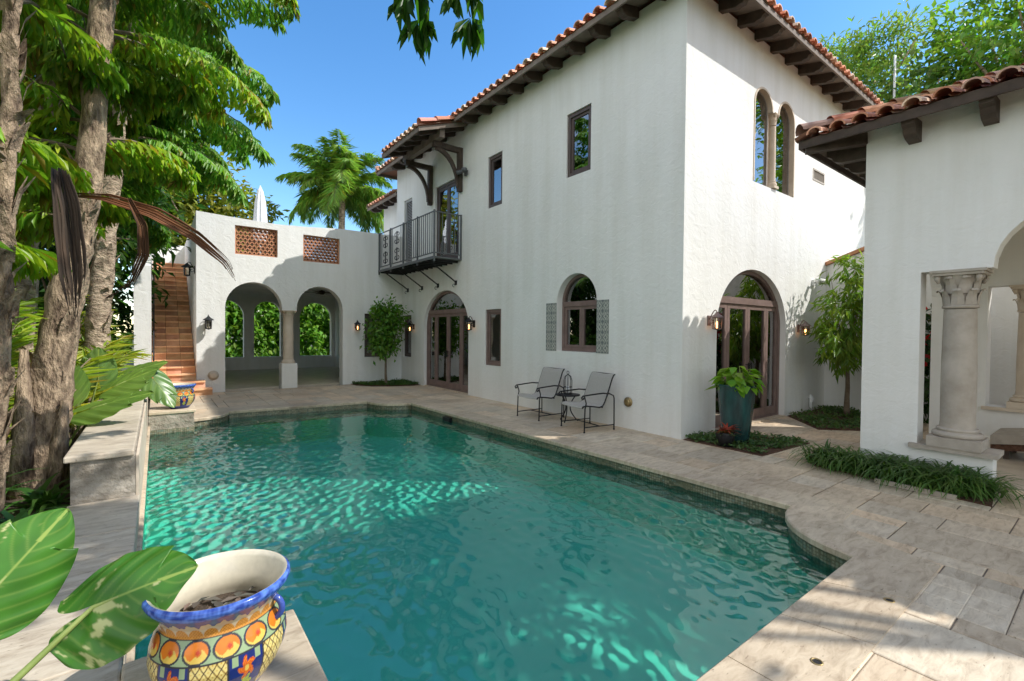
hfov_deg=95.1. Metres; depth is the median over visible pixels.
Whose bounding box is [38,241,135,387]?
shrub
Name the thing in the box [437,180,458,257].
balcony door
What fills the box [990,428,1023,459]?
daybed
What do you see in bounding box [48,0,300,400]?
fishtail palm
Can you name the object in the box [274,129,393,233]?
queen palm
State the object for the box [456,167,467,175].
floodlight
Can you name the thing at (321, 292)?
ceiling fan
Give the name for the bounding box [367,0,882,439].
house
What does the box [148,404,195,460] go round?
pedestal
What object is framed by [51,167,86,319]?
dead frond
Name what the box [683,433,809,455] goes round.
planting bed
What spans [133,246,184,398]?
stair wall
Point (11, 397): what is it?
areca palm
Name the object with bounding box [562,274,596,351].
window
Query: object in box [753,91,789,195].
window
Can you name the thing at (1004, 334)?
courtyard wall
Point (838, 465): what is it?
liriope clump
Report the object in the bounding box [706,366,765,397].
potted plant
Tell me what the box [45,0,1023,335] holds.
sky
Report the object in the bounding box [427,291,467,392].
french door
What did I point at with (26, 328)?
areca palm
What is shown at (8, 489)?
strappy plant
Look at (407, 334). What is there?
window
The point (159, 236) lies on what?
fishtail palm
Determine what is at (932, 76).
broadleaf tree
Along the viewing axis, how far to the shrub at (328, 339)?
25.72 m
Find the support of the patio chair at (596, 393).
on the pool deck
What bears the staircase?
on the pool deck
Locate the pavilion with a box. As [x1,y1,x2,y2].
[795,63,1023,491]
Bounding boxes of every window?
[364,314,381,356]
[405,315,410,356]
[486,309,500,365]
[489,152,501,207]
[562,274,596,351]
[568,104,590,176]
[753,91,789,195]
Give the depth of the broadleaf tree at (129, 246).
13.22 m
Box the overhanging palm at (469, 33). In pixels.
[387,0,484,65]
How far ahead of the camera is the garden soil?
4.22 m
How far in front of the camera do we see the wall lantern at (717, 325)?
7.83 m
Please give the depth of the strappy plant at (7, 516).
3.54 m
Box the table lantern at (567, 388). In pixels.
[563,371,571,393]
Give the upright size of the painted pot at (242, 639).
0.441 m
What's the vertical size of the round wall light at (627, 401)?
0.170 m
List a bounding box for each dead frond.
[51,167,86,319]
[77,193,235,280]
[106,198,148,298]
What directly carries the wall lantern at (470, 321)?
attached to the house
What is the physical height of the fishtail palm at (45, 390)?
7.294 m
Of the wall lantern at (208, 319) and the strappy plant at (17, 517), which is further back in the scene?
the wall lantern at (208, 319)
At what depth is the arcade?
14.63 m
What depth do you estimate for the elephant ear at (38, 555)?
1.77 m
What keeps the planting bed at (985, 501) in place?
on the pool deck
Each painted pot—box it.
[142,549,290,680]
[169,383,195,408]
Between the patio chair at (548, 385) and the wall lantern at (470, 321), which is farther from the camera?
the wall lantern at (470, 321)
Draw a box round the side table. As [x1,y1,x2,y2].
[556,393,579,422]
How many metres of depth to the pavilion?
5.64 m
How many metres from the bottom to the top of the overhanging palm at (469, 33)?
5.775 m
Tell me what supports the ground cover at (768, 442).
on the planting bed at (772, 450)
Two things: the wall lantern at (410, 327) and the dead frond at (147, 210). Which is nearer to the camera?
the dead frond at (147, 210)
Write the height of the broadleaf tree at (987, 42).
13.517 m
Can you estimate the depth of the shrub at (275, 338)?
24.06 m
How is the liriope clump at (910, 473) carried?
on the planting bed at (985, 501)
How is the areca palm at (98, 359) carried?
on the garden soil
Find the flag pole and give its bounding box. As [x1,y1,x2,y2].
[893,55,895,97]
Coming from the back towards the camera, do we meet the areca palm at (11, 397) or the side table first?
the side table
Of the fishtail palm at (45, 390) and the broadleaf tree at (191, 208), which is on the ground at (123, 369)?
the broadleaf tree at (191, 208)
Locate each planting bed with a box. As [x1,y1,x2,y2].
[352,383,418,386]
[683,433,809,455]
[788,408,860,430]
[814,464,992,507]
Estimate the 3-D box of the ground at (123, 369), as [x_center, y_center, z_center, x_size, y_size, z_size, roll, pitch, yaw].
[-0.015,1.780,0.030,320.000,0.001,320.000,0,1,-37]
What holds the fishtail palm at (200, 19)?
on the garden soil
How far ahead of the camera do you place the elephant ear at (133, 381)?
6.21 m
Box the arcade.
[185,211,401,392]
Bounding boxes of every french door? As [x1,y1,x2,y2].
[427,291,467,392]
[715,270,779,427]
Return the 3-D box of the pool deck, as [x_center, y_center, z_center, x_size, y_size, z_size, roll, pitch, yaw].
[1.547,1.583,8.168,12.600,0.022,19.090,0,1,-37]
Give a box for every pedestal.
[121,609,327,680]
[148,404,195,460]
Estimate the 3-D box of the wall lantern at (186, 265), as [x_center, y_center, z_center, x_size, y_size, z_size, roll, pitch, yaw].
[-8.850,-1.954,12.827,0.255,0.408,0.273,1,1,13]
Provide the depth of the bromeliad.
7.02 m
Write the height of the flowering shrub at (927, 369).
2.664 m
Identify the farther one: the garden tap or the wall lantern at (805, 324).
the garden tap
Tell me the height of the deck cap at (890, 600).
0.006 m
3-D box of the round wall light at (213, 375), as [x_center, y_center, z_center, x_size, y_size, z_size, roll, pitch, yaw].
[-8.134,0.952,12.762,0.260,0.260,0.067,0,1,-37]
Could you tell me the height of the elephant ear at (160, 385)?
1.041 m
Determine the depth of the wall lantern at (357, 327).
14.98 m
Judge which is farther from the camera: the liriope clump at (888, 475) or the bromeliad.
the bromeliad
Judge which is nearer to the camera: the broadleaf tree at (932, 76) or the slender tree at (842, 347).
the slender tree at (842, 347)
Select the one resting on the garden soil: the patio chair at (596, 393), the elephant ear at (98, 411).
the elephant ear at (98, 411)
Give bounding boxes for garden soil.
[3,428,78,518]
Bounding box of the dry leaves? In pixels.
[151,586,261,636]
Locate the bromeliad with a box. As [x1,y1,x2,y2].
[707,422,742,446]
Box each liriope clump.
[780,439,871,474]
[801,443,907,475]
[814,447,912,480]
[845,449,949,481]
[846,454,942,491]
[851,455,980,498]
[887,458,1021,504]
[900,458,1016,502]
[918,461,1023,509]
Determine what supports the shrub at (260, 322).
on the ground at (123, 369)
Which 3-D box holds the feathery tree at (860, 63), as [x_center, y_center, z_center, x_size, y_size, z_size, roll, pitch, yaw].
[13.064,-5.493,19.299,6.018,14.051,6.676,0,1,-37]
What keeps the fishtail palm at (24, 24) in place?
on the garden soil
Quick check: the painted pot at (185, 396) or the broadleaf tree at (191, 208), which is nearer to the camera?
the painted pot at (185, 396)
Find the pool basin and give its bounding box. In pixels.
[135,404,846,680]
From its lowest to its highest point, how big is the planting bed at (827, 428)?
0.022 m
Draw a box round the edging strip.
[874,478,956,500]
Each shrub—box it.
[35,283,46,327]
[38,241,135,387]
[225,300,242,356]
[225,300,278,356]
[255,302,309,355]
[300,303,329,355]
[315,306,329,351]
[923,303,931,423]
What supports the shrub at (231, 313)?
on the ground at (123, 369)
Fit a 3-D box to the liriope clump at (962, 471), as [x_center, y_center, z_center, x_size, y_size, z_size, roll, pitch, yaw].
[4.964,1.509,5.249,1.133,0.263,1.049,0,1,-37]
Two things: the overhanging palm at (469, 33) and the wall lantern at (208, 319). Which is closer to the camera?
the overhanging palm at (469, 33)
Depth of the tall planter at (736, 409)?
7.17 m
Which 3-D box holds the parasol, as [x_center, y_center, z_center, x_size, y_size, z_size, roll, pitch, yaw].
[-9.067,-3.962,16.879,0.600,3.210,0.600,0,1,-37]
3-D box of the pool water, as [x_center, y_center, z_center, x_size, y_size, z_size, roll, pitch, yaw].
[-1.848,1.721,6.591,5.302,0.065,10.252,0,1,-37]
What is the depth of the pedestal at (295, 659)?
2.03 m
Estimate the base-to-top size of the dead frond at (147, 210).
0.801 m
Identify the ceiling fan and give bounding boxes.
[311,290,331,294]
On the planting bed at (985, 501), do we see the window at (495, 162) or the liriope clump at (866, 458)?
the liriope clump at (866, 458)
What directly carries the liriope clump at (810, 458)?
on the planting bed at (985, 501)
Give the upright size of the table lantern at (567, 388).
0.446 m
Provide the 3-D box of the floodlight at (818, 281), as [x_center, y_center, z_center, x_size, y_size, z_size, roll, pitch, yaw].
[6.839,-1.305,10.423,0.451,0.158,0.253,0,1,-37]
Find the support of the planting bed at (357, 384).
on the pool deck
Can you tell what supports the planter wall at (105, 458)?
on the ground at (123, 369)
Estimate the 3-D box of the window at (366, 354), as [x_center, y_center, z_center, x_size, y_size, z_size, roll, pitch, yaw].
[-4.644,-0.172,15.608,0.640,1.420,0.090,0,1,-37]
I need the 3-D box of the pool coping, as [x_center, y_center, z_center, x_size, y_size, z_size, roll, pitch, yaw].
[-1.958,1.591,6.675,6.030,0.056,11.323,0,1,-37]
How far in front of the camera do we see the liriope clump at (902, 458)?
5.55 m
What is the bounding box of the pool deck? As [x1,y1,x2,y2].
[149,384,1023,680]
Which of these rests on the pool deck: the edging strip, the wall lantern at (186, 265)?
the edging strip
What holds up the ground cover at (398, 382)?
on the planting bed at (357, 384)
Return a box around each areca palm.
[6,284,19,455]
[6,295,135,440]
[6,307,43,443]
[12,297,46,332]
[33,311,152,428]
[33,342,133,439]
[36,322,137,373]
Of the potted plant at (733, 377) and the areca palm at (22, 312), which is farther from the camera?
the potted plant at (733, 377)
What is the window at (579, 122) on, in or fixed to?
in the house
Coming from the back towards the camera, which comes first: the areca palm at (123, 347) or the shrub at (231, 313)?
the shrub at (231, 313)
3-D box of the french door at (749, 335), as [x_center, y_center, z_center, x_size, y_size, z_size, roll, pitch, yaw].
[4.532,0.109,9.046,2.680,2.901,0.160,0,1,-37]
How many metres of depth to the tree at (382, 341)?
14.61 m
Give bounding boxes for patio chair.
[515,367,564,420]
[558,371,614,432]
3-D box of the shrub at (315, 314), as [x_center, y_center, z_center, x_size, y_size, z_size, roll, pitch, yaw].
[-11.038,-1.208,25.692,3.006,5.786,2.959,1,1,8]
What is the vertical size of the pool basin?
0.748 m
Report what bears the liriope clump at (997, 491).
on the planting bed at (985, 501)
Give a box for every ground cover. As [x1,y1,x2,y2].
[352,378,417,385]
[685,428,807,452]
[789,404,860,428]
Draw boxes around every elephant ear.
[0,508,198,680]
[69,365,153,446]
[79,347,159,427]
[119,360,176,407]
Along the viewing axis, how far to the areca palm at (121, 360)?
6.83 m
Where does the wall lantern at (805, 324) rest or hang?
attached to the house
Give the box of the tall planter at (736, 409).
[718,383,755,443]
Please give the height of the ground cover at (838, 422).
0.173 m
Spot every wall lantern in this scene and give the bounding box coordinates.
[181,262,194,275]
[203,315,213,329]
[354,320,360,330]
[407,321,414,331]
[465,316,474,330]
[707,310,722,329]
[797,320,810,335]
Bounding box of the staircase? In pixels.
[152,263,212,395]
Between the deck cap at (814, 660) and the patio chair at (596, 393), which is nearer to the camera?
the deck cap at (814, 660)
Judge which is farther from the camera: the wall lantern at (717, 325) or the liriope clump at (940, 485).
the wall lantern at (717, 325)
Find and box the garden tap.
[808,394,813,410]
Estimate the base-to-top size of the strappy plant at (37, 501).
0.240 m
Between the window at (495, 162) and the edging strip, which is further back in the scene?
the window at (495, 162)
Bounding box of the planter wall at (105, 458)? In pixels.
[0,390,147,680]
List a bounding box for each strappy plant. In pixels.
[0,505,69,523]
[4,472,69,515]
[5,468,51,512]
[11,507,32,522]
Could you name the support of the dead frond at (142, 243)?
hanging from the fishtail palm at (24, 24)
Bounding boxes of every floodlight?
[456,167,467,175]
[812,278,825,285]
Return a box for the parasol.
[253,186,267,252]
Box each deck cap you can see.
[810,657,823,665]
[883,597,894,602]
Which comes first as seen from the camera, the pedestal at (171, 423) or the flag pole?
the pedestal at (171, 423)
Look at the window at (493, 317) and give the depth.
11.85 m
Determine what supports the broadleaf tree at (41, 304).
on the garden soil
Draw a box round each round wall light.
[208,371,218,379]
[624,397,631,406]
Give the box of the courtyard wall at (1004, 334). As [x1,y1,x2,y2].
[824,247,1018,419]
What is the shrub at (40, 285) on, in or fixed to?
on the garden soil
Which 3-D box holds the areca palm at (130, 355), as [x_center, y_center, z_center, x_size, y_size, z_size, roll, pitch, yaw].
[-7.551,0.253,7.434,2.193,2.235,3.288,0,1,-1]
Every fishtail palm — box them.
[0,0,114,522]
[0,0,299,499]
[6,0,244,444]
[22,0,252,252]
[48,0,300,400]
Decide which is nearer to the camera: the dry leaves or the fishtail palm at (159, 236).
the dry leaves
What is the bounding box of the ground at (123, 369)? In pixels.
[117,336,329,411]
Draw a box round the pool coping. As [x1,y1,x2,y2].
[126,398,940,680]
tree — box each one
[22,56,55,342]
[33,18,206,370]
[116,130,290,291]
[359,293,412,381]
[801,248,863,416]
[813,0,939,100]
[860,31,1023,108]
[910,0,1023,83]

